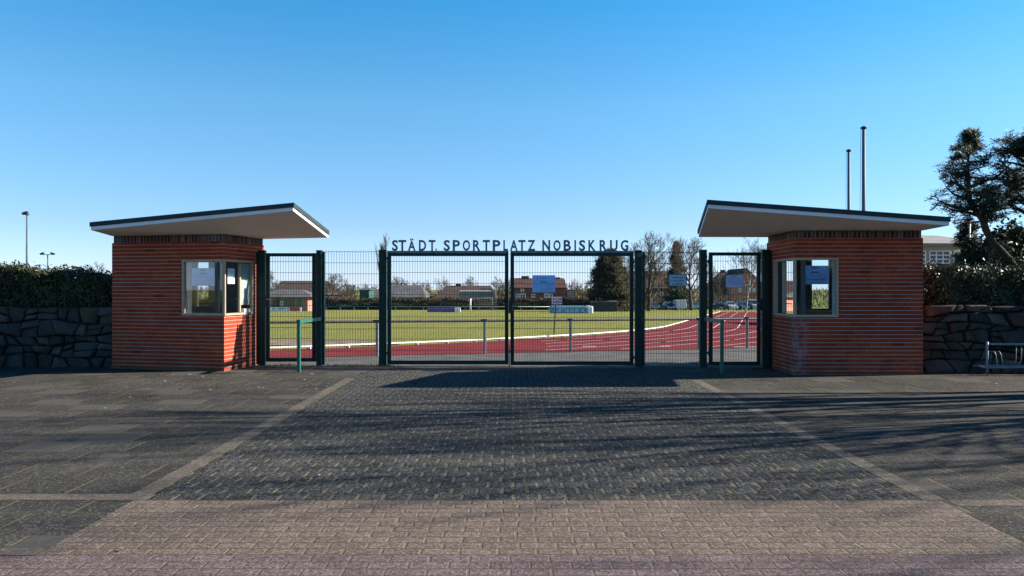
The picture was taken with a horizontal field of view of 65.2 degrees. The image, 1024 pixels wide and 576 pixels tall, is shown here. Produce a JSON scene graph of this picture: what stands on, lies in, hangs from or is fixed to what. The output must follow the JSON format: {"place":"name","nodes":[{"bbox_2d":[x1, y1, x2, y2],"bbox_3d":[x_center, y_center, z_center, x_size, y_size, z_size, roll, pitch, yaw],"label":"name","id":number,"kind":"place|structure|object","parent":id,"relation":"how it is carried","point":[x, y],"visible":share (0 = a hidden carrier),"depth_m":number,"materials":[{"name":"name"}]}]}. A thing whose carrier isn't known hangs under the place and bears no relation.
{"place":"outdoors","nodes":[
{"label":"outdoors","id":0,"kind":"place"},
{"bbox_2d":[0,548,46,554],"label":"paving edge","id":1,"kind":"object","parent":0,"point":[19,551],"visible":1,"depth_m":5.00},
{"bbox_2d":[0,500,132,547],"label":"slab paving","id":2,"kind":"structure","parent":0,"point":[36,523],"depth_m":5.73,"materials":[{"name":"concrete"}]},
{"bbox_2d":[0,366,371,493],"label":"slab paving","id":3,"kind":"structure","parent":0,"point":[86,430],"depth_m":10.19,"materials":[{"name":"concrete"}]},
{"bbox_2d":[0,494,130,499],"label":"paving edge","id":4,"kind":"object","parent":3,"relation":"on","point":[62,496],"visible":1,"depth_m":6.32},
{"bbox_2d":[122,378,353,499],"bbox_3d":[-2.955,1.647,10.410,0.170,0.001,8.380,0,0,0],"label":"kerb strip","id":5,"kind":"object","parent":3,"relation":"on","point":[160,484],"visible":1,"depth_m":8.11,"materials":[{"name":"concrete"}]},
{"bbox_2d":[297,317,320,371],"bbox_3d":[-4.130,1.145,16.288,0.067,1.050,1.320,0,0,4],"label":"handrail","id":6,"kind":"object","parent":3,"relation":"on","point":[299,321],"visible":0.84,"depth_m":15.63,"materials":[{"name":"metal"}]},
{"bbox_2d":[111,362,758,371],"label":"weeds","id":7,"kind":"object","parent":3,"relation":"on","point":[337,365],"visible":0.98,"depth_m":16.62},
{"bbox_2d":[121,374,997,548],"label":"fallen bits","id":8,"kind":"object","parent":3,"relation":"on","point":[361,457],"visible":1,"depth_m":7.82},
{"bbox_2d":[0,290,956,555],"bbox_3d":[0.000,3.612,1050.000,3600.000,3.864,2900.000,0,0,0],"label":"ground","id":9,"kind":"structure","parent":0,"point":[428,332],"depth_m":49.06,"materials":[{"name":"green plant"}]},
{"bbox_2d":[22,211,29,265],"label":"floodlight mast","id":10,"kind":"object","parent":9,"relation":"on","point":[25,213],"visible":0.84,"depth_m":94.91,"materials":[{"name":"grey metal"}]},
{"bbox_2d":[0,306,111,366],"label":"stone wall","id":11,"kind":"structure","parent":9,"relation":"on","point":[58,337],"depth_m":16.68,"materials":[{"name":"stone"}]},
{"bbox_2d":[86,262,105,271],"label":"bare tree","id":12,"kind":"object","parent":9,"relation":"on","point":[97,266],"visible":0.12,"depth_m":119.30,"materials":[{"name":"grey plant"}]},
{"bbox_2d":[270,270,279,291],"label":"bare tree","id":13,"kind":"object","parent":9,"relation":"on","point":[274,286],"visible":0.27,"depth_m":160.57,"materials":[{"name":"grey plant"}]},
{"bbox_2d":[270,307,300,310],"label":"advertising board","id":14,"kind":"object","parent":9,"relation":"on","point":[284,308],"visible":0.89,"depth_m":121.95,"materials":[{"name":"white"}]},
{"bbox_2d":[270,289,311,310],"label":"clubhouse","id":15,"kind":"structure","parent":9,"relation":"on","point":[302,299],"depth_m":126.00,"materials":[{"name":"grey tile"}]},
{"bbox_2d":[274,281,340,296],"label":"farmhouse","id":16,"kind":"object","parent":9,"relation":"on","point":[299,286],"visible":0.29,"depth_m":172.40,"materials":[{"name":"brown tile"}]},
{"bbox_2d":[270,340,399,344],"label":"bare soil","id":17,"kind":"structure","parent":9,"relation":"on","point":[303,342],"depth_m":26.32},
{"bbox_2d":[325,274,351,299],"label":"bare tree","id":18,"kind":"object","parent":9,"relation":"on","point":[332,284],"visible":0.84,"depth_m":157.77,"materials":[{"name":"brown plant"}]},
{"bbox_2d":[339,283,358,297],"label":"bare tree","id":19,"kind":"object","parent":9,"relation":"on","point":[352,291],"visible":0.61,"depth_m":179.33,"materials":[{"name":"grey plant"}]},
{"bbox_2d":[357,288,373,300],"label":"green annexe","id":20,"kind":"structure","parent":9,"relation":"on","point":[367,292],"depth_m":166.00,"materials":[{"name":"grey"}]},
{"bbox_2d":[374,232,392,269],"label":"poplar tree","id":21,"kind":"object","parent":9,"relation":"on","point":[384,245],"visible":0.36,"depth_m":148.70,"materials":[{"name":"grey plant"}]},
{"bbox_2d":[198,296,590,305],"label":"hedge","id":22,"kind":"object","parent":9,"relation":"on","point":[204,301],"visible":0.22,"depth_m":151.94,"materials":[{"name":"green plant"}]},
{"bbox_2d":[391,275,407,284],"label":"bare tree","id":23,"kind":"object","parent":9,"relation":"on","point":[394,279],"visible":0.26,"depth_m":185.27,"materials":[{"name":"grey plant"}]},
{"bbox_2d":[374,285,431,299],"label":"thatched house","id":24,"kind":"structure","parent":9,"relation":"on","point":[410,289],"depth_m":174.84,"materials":[{"name":"grey tile"}]},
{"bbox_2d":[422,282,435,296],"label":"bare tree","id":25,"kind":"object","parent":9,"relation":"on","point":[428,289],"visible":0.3,"depth_m":185.29,"materials":[{"name":"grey plant"}]},
{"bbox_2d":[325,306,549,309],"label":"railing","id":26,"kind":"object","parent":9,"relation":"on","point":[434,306],"visible":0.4,"depth_m":137.96,"materials":[{"name":"metal"}]},
{"bbox_2d":[434,277,450,293],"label":"bare tree","id":27,"kind":"object","parent":9,"relation":"on","point":[446,281],"visible":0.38,"depth_m":191.59,"materials":[{"name":"grey plant"}]},
{"bbox_2d":[427,308,460,311],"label":"advertising board","id":28,"kind":"object","parent":9,"relation":"on","point":[443,309],"visible":0.75,"depth_m":111.75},
{"bbox_2d":[325,300,589,309],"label":"hedge","id":29,"kind":"object","parent":9,"relation":"on","point":[376,303],"visible":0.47,"depth_m":146.90,"materials":[{"name":"green plant"}]},
{"bbox_2d":[434,284,497,298],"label":"long house","id":30,"kind":"structure","parent":9,"relation":"on","point":[448,289],"depth_m":180.60,"materials":[{"name":"brown tile"}]},
{"bbox_2d":[458,290,494,299],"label":"pale shed","id":31,"kind":"structure","parent":9,"relation":"on","point":[476,292],"depth_m":168.00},
{"bbox_2d":[471,298,496,310],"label":"football goal","id":32,"kind":"object","parent":9,"relation":"on","point":[485,302],"visible":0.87,"depth_m":126.90,"materials":[{"name":"white paint"}]},
{"bbox_2d":[488,276,509,297],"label":"bare tree","id":33,"kind":"object","parent":9,"relation":"on","point":[496,290],"visible":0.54,"depth_m":179.41,"materials":[{"name":"grey plant"}]},
{"bbox_2d":[198,281,827,306],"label":"wood","id":34,"kind":"object","parent":9,"relation":"on","point":[201,290],"visible":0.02,"depth_m":223.56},
{"bbox_2d":[514,276,567,299],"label":"brick house","id":35,"kind":"structure","parent":9,"relation":"on","point":[528,288],"depth_m":165.00,"materials":[{"name":"brick"}]},
{"bbox_2d":[552,297,560,332],"bbox_3d":[1.706,1.152,30.454,0.386,1.635,0.070,0,0,0],"label":"stake sign","id":36,"kind":"object","parent":9,"relation":"on","point":[557,300],"visible":0.84,"depth_m":30.42,"materials":[{"name":"white paint"}]},
{"bbox_2d":[567,290,573,299],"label":"grey annexe","id":37,"kind":"structure","parent":9,"relation":"on","point":[570,293],"depth_m":166.00,"materials":[{"name":"tile"}]},
{"bbox_2d":[550,306,592,312],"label":"jump mat","id":38,"kind":"object","parent":9,"relation":"on","point":[570,309],"visible":0.84,"depth_m":100.43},
{"bbox_2d":[567,279,586,296],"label":"bare tree","id":39,"kind":"object","parent":9,"relation":"on","point":[577,289],"visible":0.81,"depth_m":180.73,"materials":[{"name":"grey plant"}]},
{"bbox_2d":[588,301,618,311],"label":"dugout shelter","id":40,"kind":"object","parent":9,"relation":"on","point":[599,306],"visible":0.74,"depth_m":118.00,"materials":[{"name":"grey"}]},
{"bbox_2d":[583,248,634,311],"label":"conifer tree","id":41,"kind":"object","parent":9,"relation":"on","point":[622,292],"visible":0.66,"depth_m":120.22,"materials":[{"name":"green plant"}]},
{"bbox_2d":[621,247,646,293],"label":"bare tree","id":42,"kind":"object","parent":9,"relation":"on","point":[626,263],"visible":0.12,"depth_m":149.40,"materials":[{"name":"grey plant"}]},
{"bbox_2d":[623,231,681,310],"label":"bare tree","id":43,"kind":"object","parent":9,"relation":"on","point":[651,267],"visible":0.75,"depth_m":125.82,"materials":[{"name":"brown plant"}]},
{"bbox_2d":[662,302,675,309],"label":"parked car","id":44,"kind":"object","parent":9,"relation":"on","point":[668,304],"visible":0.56,"depth_m":142.17,"materials":[{"name":"blue paint"}]},
{"bbox_2d":[658,240,694,309],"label":"conifer tree","id":45,"kind":"object","parent":9,"relation":"on","point":[676,294],"visible":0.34,"depth_m":149.34,"materials":[{"name":"green plant"}]},
{"bbox_2d":[673,300,686,309],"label":"parked car","id":46,"kind":"object","parent":9,"relation":"on","point":[676,303],"visible":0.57,"depth_m":140.78,"materials":[{"name":"white paint"}]},
{"bbox_2d":[625,293,755,308],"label":"brushwood","id":47,"kind":"object","parent":9,"relation":"on","point":[660,300],"visible":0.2,"depth_m":161.42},
{"bbox_2d":[686,302,698,309],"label":"parked car","id":48,"kind":"object","parent":9,"relation":"on","point":[695,305],"visible":0.46,"depth_m":142.17,"materials":[{"name":"teal paint"}]},
{"bbox_2d":[669,237,717,309],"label":"bare tree","id":49,"kind":"object","parent":9,"relation":"on","point":[684,270],"visible":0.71,"depth_m":138.93,"materials":[{"name":"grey plant"}]},
{"bbox_2d":[695,264,729,302],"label":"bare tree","id":50,"kind":"object","parent":9,"relation":"on","point":[717,278],"visible":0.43,"depth_m":149.46,"materials":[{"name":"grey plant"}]},
{"bbox_2d":[707,270,728,299],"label":"gabled house","id":51,"kind":"structure","parent":9,"relation":"on","point":[717,288],"depth_m":182.79,"materials":[{"name":"brick"}]},
{"bbox_2d":[713,302,724,309],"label":"parked car","id":52,"kind":"object","parent":9,"relation":"on","point":[716,305],"visible":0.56,"depth_m":140.99,"materials":[{"name":"paint"}]},
{"bbox_2d":[724,302,737,309],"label":"parked car","id":53,"kind":"object","parent":9,"relation":"on","point":[729,305],"visible":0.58,"depth_m":141.67,"materials":[{"name":"silver metal"}]},
{"bbox_2d":[723,268,755,302],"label":"gabled house","id":54,"kind":"structure","parent":9,"relation":"on","point":[742,290],"depth_m":178.00,"materials":[{"name":"brick"}]},
{"bbox_2d":[735,302,749,309],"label":"parked car","id":55,"kind":"object","parent":9,"relation":"on","point":[742,305],"visible":0.65,"depth_m":141.62,"materials":[{"name":"blue paint"}]},
{"bbox_2d":[721,237,766,311],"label":"birch tree","id":56,"kind":"object","parent":9,"relation":"on","point":[743,264],"visible":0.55,"depth_m":117.04,"materials":[{"name":"brown plant"}]},
{"bbox_2d":[747,300,755,309],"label":"parked car","id":57,"kind":"object","parent":9,"relation":"on","point":[753,305],"visible":0.27,"depth_m":141.95,"materials":[{"name":"silver metal"}]},
{"bbox_2d":[846,149,851,209],"bbox_3d":[15.533,-2.158,36.898,0.248,8.488,0.254,0,0,40],"label":"flagpole","id":58,"kind":"object","parent":9,"relation":"on","point":[848,151],"visible":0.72,"depth_m":36.85,"materials":[{"name":"grey metal"}]},
{"bbox_2d":[860,126,866,210],"bbox_3d":[13.839,-2.192,31.490,0.252,8.360,0.280,0,0,45],"label":"flagpole","id":59,"kind":"object","parent":9,"relation":"on","point":[863,128],"visible":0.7,"depth_m":31.45,"materials":[{"name":"grey metal"}]},
{"bbox_2d":[921,235,982,265],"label":"white house","id":60,"kind":"structure","parent":9,"relation":"on","point":[937,248],"depth_m":45.00,"materials":[{"name":"grey"}]},
{"bbox_2d":[929,251,949,265],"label":"window","id":61,"kind":"structure","parent":60,"relation":"in","point":[938,256],"depth_m":44.99,"materials":[{"name":"glass"}]},
{"bbox_2d":[946,221,981,265],"bbox_3d":[20.645,-0.498,35.904,3.140,5.296,2.572,0,0,-33],"label":"spruce tree","id":62,"kind":"object","parent":9,"relation":"on","point":[962,233],"visible":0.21,"depth_m":35.90,"materials":[{"name":"green plant"}]},
{"bbox_2d":[923,305,1023,372],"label":"stone wall","id":63,"kind":"structure","parent":9,"relation":"on","point":[956,338],"depth_m":15.68,"materials":[{"name":"stone"}]},
{"bbox_2d":[254,348,760,365],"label":"path","id":64,"kind":"structure","parent":0,"point":[623,355],"depth_m":18.78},
{"bbox_2d":[89,203,328,370],"bbox_3d":[-6.074,0.035,16.701,4.451,3.230,3.404,0,0,6],"label":"ticket booth","id":65,"kind":"object","parent":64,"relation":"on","point":[161,319],"visible":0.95,"depth_m":16.19,"materials":[{"name":"red brick"}]},
{"bbox_2d":[196,262,208,308],"bbox_3d":[-6.855,-0.080,17.779,0.400,1.080,0.060,0,0,14],"label":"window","id":66,"kind":"structure","parent":65,"relation":"in","point":[197,307],"depth_m":17.79,"materials":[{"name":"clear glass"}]},
{"bbox_2d":[192,268,214,285],"bbox_3d":[-6.167,-0.223,16.016,0.544,0.355,0.005,0,0,14],"label":"notice","id":67,"kind":"object","parent":65,"relation":"attached to","point":[203,276],"visible":1,"depth_m":16.02,"materials":[{"name":"white paper"}]},
{"bbox_2d":[182,259,253,315],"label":"window","id":68,"kind":"structure","parent":65,"relation":"in","point":[216,261],"depth_m":16.01,"materials":[{"name":"grey metal"}]},
{"bbox_2d":[228,268,234,283],"bbox_3d":[-5.683,-0.240,16.191,0.005,0.310,0.270,0,0,10],"label":"notice","id":69,"kind":"object","parent":65,"relation":"attached to","point":[231,275],"visible":1,"depth_m":16.20,"materials":[{"name":"white paper"}]},
{"bbox_2d":[256,250,265,365],"bbox_3d":[-5.353,0.448,17.070,0.198,2.505,0.138,0,0,0],"label":"gate post","id":70,"kind":"object","parent":64,"relation":"on","point":[260,308],"visible":0.98,"depth_m":17.00,"materials":[{"name":"metal"}]},
{"bbox_2d":[312,250,324,365],"bbox_3d":[-4.111,0.449,17.017,0.262,2.502,0.138,0,0,0],"label":"gate post","id":71,"kind":"object","parent":64,"relation":"on","point":[320,306],"visible":0.98,"depth_m":16.95,"materials":[{"name":"metal"}]},
{"bbox_2d":[263,253,315,361],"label":"pedestrian gate","id":72,"kind":"structure","parent":71,"relation":"attached to","point":[266,300],"depth_m":17.02,"materials":[{"name":"metal"}]},
{"bbox_2d":[328,250,371,360],"bbox_3d":[-3.412,0.379,16.987,1.195,2.356,0.023,0,0,0],"label":"fence panel","id":73,"kind":"object","parent":71,"relation":"attached to","point":[344,305],"visible":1,"depth_m":16.98,"materials":[{"name":"green metal"}]},
{"bbox_2d":[379,250,386,365],"bbox_3d":[-2.693,0.445,16.957,0.252,2.511,0.138,0,0,0],"label":"gate post","id":74,"kind":"object","parent":64,"relation":"on","point":[382,307],"visible":0.96,"depth_m":16.89,"materials":[{"name":"metal"}]},
{"bbox_2d":[387,238,508,363],"bbox_3d":[-1.352,0.282,16.897,2.557,2.658,0.064,0,0,0],"label":"gate leaf","id":75,"kind":"object","parent":74,"relation":"attached to","point":[447,252],"visible":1,"depth_m":16.88,"materials":[{"name":"green paint"}]},
{"bbox_2d":[270,317,755,355],"bbox_3d":[0.400,1.301,20.826,18.975,1.093,0.143,0,0,-19],"label":"railing","id":76,"kind":"object","parent":64,"relation":"on","point":[484,321],"visible":0.43,"depth_m":20.42,"materials":[{"name":"metal"}]},
{"bbox_2d":[0,556,1023,575],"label":"pink paving","id":77,"kind":"structure","parent":0,"point":[511,565],"depth_m":4.75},
{"bbox_2d":[0,0,1023,289],"label":"sky","id":78,"kind":"structure","parent":0,"point":[440,121],"materials":[{"name":"blue"}]},
{"bbox_2d":[270,312,755,357],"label":"running track","id":79,"kind":"structure","parent":0,"point":[447,348],"depth_m":24.98,"materials":[{"name":"rubber"}]},
{"bbox_2d":[270,311,719,348],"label":"track kerb","id":80,"kind":"structure","parent":79,"relation":"on","point":[415,342],"depth_m":26.36,"materials":[{"name":"white paint"}]},
{"bbox_2d":[547,312,754,349],"bbox_3d":[20.025,2.540,66.456,10.319,1.672,96.581,0,0,19],"label":"lane marking","id":81,"kind":"object","parent":79,"relation":"on","point":[674,337],"visible":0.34,"depth_m":29.47,"materials":[{"name":"white paint"}]},
{"bbox_2d":[35,500,1023,555],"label":"paving","id":82,"kind":"structure","parent":0,"point":[528,528],"depth_m":5.47,"materials":[{"name":"brick"}]},
{"bbox_2d":[144,366,921,499],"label":"dark paving","id":83,"kind":"structure","parent":0,"point":[650,433],"depth_m":8.22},
{"bbox_2d":[254,366,637,367],"bbox_3d":[-1.375,1.646,16.685,7.950,0.001,0.530,0,0,0],"label":"threshold","id":84,"kind":"object","parent":83,"relation":"on","point":[448,367],"visible":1,"depth_m":16.56,"materials":[{"name":"concrete"}]},
{"bbox_2d":[631,250,644,366],"bbox_3d":[2.626,0.456,16.696,0.293,2.488,0.184,0,0,0],"label":"gate post","id":85,"kind":"object","parent":83,"relation":"on","point":[639,356],"visible":1,"depth_m":16.65,"materials":[{"name":"metal"}]},
{"bbox_2d":[508,240,633,366],"bbox_3d":[1.228,0.322,16.753,2.633,2.657,0.146,0,0,0],"label":"gate leaf","id":86,"kind":"object","parent":85,"relation":"attached to","point":[567,252],"visible":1,"depth_m":16.77,"materials":[{"name":"green paint"}]},
{"bbox_2d":[532,275,554,291],"bbox_3d":[0.665,-0.089,16.771,0.481,0.358,0.008,0,0,0],"label":"notice","id":87,"kind":"object","parent":86,"relation":"attached to","point":[543,283],"visible":1,"depth_m":16.77,"materials":[{"name":"blue paper"}]},
{"bbox_2d":[643,251,698,364],"bbox_3d":[3.321,0.412,16.688,1.179,2.370,0.023,0,0,0],"label":"fence panel","id":88,"kind":"object","parent":85,"relation":"attached to","point":[664,308],"visible":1,"depth_m":16.68,"materials":[{"name":"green metal"}]},
{"bbox_2d":[668,274,686,286],"bbox_3d":[3.443,-0.161,16.631,0.377,0.260,0.026,0,0,0],"label":"sign","id":89,"kind":"object","parent":88,"relation":"attached to","point":[677,280],"visible":1,"depth_m":16.62,"materials":[{"name":"blue plastic"}]},
{"bbox_2d":[626,271,670,300],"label":"house","id":90,"kind":"structure","parent":0,"point":[667,290],"depth_m":190.00,"materials":[{"name":"brick"}]},
{"bbox_2d":[664,366,1023,499],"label":"slab paving","id":91,"kind":"structure","parent":0,"point":[954,436],"depth_m":10.19,"materials":[{"name":"concrete"}]},
{"bbox_2d":[699,250,708,367],"bbox_3d":[4.019,0.452,16.658,0.238,2.496,0.138,0,0,0],"label":"gate post","id":92,"kind":"object","parent":91,"relation":"on","point":[703,262],"visible":0.94,"depth_m":16.59,"materials":[{"name":"metal"}]},
{"bbox_2d":[709,252,761,364],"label":"pedestrian gate","id":93,"kind":"structure","parent":92,"relation":"attached to","point":[758,303],"depth_m":16.60,"materials":[{"name":"metal"}]},
{"bbox_2d":[726,275,742,286],"bbox_3d":[4.622,-0.144,16.594,0.360,0.254,0.005,0,0,0],"label":"notice","id":94,"kind":"object","parent":93,"relation":"attached to","point":[734,280],"visible":1,"depth_m":16.59,"materials":[{"name":"blue paper"}]},
{"bbox_2d":[704,317,723,373],"bbox_3d":[4.034,1.140,16.010,0.066,1.060,1.154,0,0,-2],"label":"handrail","id":95,"kind":"object","parent":91,"relation":"on","point":[721,321],"visible":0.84,"depth_m":15.44,"materials":[{"name":"metal"}]},
{"bbox_2d":[761,250,771,367],"bbox_3d":[5.289,0.453,16.600,0.217,2.494,0.138,0,0,0],"label":"gate post","id":96,"kind":"object","parent":91,"relation":"on","point":[766,311],"visible":0.96,"depth_m":16.54,"materials":[{"name":"metal"}]},
{"bbox_2d":[692,380,944,499],"bbox_3d":[3.285,1.647,10.260,0.170,0.001,8.080,0,0,0],"label":"kerb strip","id":97,"kind":"object","parent":91,"relation":"on","point":[913,489],"visible":1,"depth_m":8.06,"materials":[{"name":"concrete"}]},
{"bbox_2d":[697,200,950,374],"bbox_3d":[5.761,0.043,15.786,4.616,3.215,3.259,0,0,0],"label":"ticket booth","id":98,"kind":"object","parent":91,"relation":"on","point":[868,320],"visible":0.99,"depth_m":15.18,"materials":[{"name":"red brick"}]},
{"bbox_2d":[773,257,838,316],"bbox_3d":[5.759,-0.013,15.760,0.850,1.133,1.220,0,0,0],"label":"window","id":99,"kind":"structure","parent":98,"relation":"in","point":[784,273],"depth_m":15.45,"materials":[{"name":"grey metal"}]},
{"bbox_2d":[805,266,828,283],"bbox_3d":[5.763,-0.248,15.214,0.516,0.355,0.005,0,0,0],"label":"notice","id":100,"kind":"object","parent":98,"relation":"attached to","point":[816,274],"visible":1,"depth_m":15.21,"materials":[{"name":"blue paper"}]},
{"bbox_2d":[812,260,830,310],"bbox_3d":[6.455,-0.080,16.820,0.510,1.120,0.060,0,0,0],"label":"window","id":101,"kind":"structure","parent":98,"relation":"in","point":[829,261],"depth_m":16.79,"materials":[{"name":"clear glass"}]},
{"bbox_2d":[973,342,1023,374],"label":"bicycle rack","id":102,"kind":"object","parent":91,"relation":"on","point":[987,365],"visible":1,"depth_m":15.14,"materials":[{"name":"silver metal"}]},
{"bbox_2d":[925,127,1023,268],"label":"pine tree","id":103,"kind":"object","parent":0,"point":[985,213],"visible":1,"depth_m":18.12,"materials":[{"name":"green plant"}]},
{"bbox_2d":[940,500,1023,541],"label":"slab paving","id":104,"kind":"structure","parent":0,"point":[1008,520],"depth_m":5.78,"materials":[{"name":"concrete"}]},
{"bbox_2d":[947,500,1023,505],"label":"paving edge","id":105,"kind":"object","parent":104,"relation":"on","point":[988,502],"visible":1,"depth_m":6.14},
{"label":"earth bank","id":106,"kind":"structure","parent":0,"visible":0},
{"bbox_2d":[923,258,1023,307],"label":"hedge","id":107,"kind":"object","parent":106,"relation":"on","point":[950,284],"visible":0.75,"depth_m":15.97,"materials":[{"name":"green plant"}]},
{"bbox_2d":[958,237,995,271],"bbox_3d":[11.620,-0.254,19.817,0.995,2.224,0.879,0,0,29],"label":"evergreen shrub","id":108,"kind":"object","parent":106,"relation":"on","point":[965,257],"visible":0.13,"depth_m":19.83,"materials":[{"name":"green plant"}]},
{"bbox_2d":[957,215,1023,275],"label":"evergreen shrub","id":109,"kind":"object","parent":106,"relation":"on","point":[1014,233],"visible":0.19,"depth_m":19.23,"materials":[{"name":"green plant"}]},
{"bbox_2d":[975,127,1023,213],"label":"pine tree","id":110,"kind":"object","parent":106,"relation":"on","point":[1014,186],"visible":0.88,"depth_m":18.00,"materials":[{"name":"green plant"}]},
{"bbox_2d":[983,227,1023,269],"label":"evergreen shrub","id":111,"kind":"object","parent":106,"relation":"on","point":[994,255],"visible":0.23,"depth_m":18.40,"materials":[{"name":"green plant"}]},
{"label":"earth bank","id":112,"kind":"structure","parent":0,"visible":0},
{"bbox_2d":[0,259,111,308],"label":"hedge","id":113,"kind":"object","parent":112,"relation":"on","point":[26,286],"visible":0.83,"depth_m":17.02,"materials":[{"name":"green plant"}]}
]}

